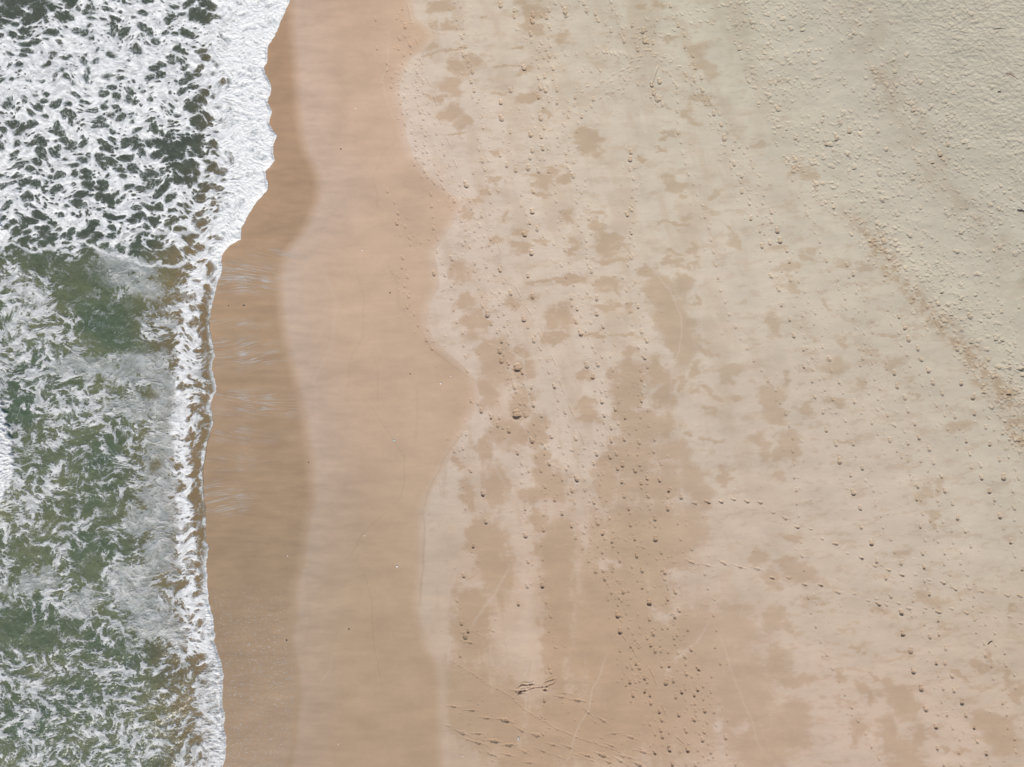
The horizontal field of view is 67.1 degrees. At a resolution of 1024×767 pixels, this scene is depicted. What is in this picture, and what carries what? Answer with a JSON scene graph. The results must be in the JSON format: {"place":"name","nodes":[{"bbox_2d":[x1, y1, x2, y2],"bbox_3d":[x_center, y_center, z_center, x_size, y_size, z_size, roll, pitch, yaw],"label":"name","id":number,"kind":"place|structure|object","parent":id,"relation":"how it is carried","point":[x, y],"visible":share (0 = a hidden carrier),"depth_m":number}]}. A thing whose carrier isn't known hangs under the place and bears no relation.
{"place":"outdoors","nodes":[
{"label":"outdoors","id":0,"kind":"place"},
{"bbox_2d":[0,0,288,766],"bbox_3d":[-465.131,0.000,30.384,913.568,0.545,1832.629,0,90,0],"label":"sea water","id":1,"kind":"structure","parent":0,"point":[88,284],"depth_m":30.48},
{"bbox_2d":[0,210,16,507],"bbox_3d":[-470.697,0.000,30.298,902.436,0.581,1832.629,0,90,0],"label":"breaker foam","id":2,"kind":"object","parent":1,"relation":"on","point":[7,466],"visible":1,"depth_m":30.28},
{"bbox_2d":[0,0,230,766],"bbox_3d":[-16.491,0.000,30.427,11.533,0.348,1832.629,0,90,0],"label":"sea foam","id":3,"kind":"object","parent":1,"relation":"on","point":[136,69],"visible":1,"depth_m":30.45},
{"bbox_2d":[203,0,1023,766],"bbox_3d":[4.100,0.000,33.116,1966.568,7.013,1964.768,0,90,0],"label":"sand beach","id":4,"kind":"structure","parent":0,"point":[667,356],"depth_m":30.13},
{"bbox_2d":[194,0,289,766],"bbox_3d":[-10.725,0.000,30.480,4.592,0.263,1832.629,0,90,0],"label":"swash foam","id":5,"kind":"object","parent":4,"relation":"on","point":[248,31],"visible":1,"depth_m":30.44}
]}

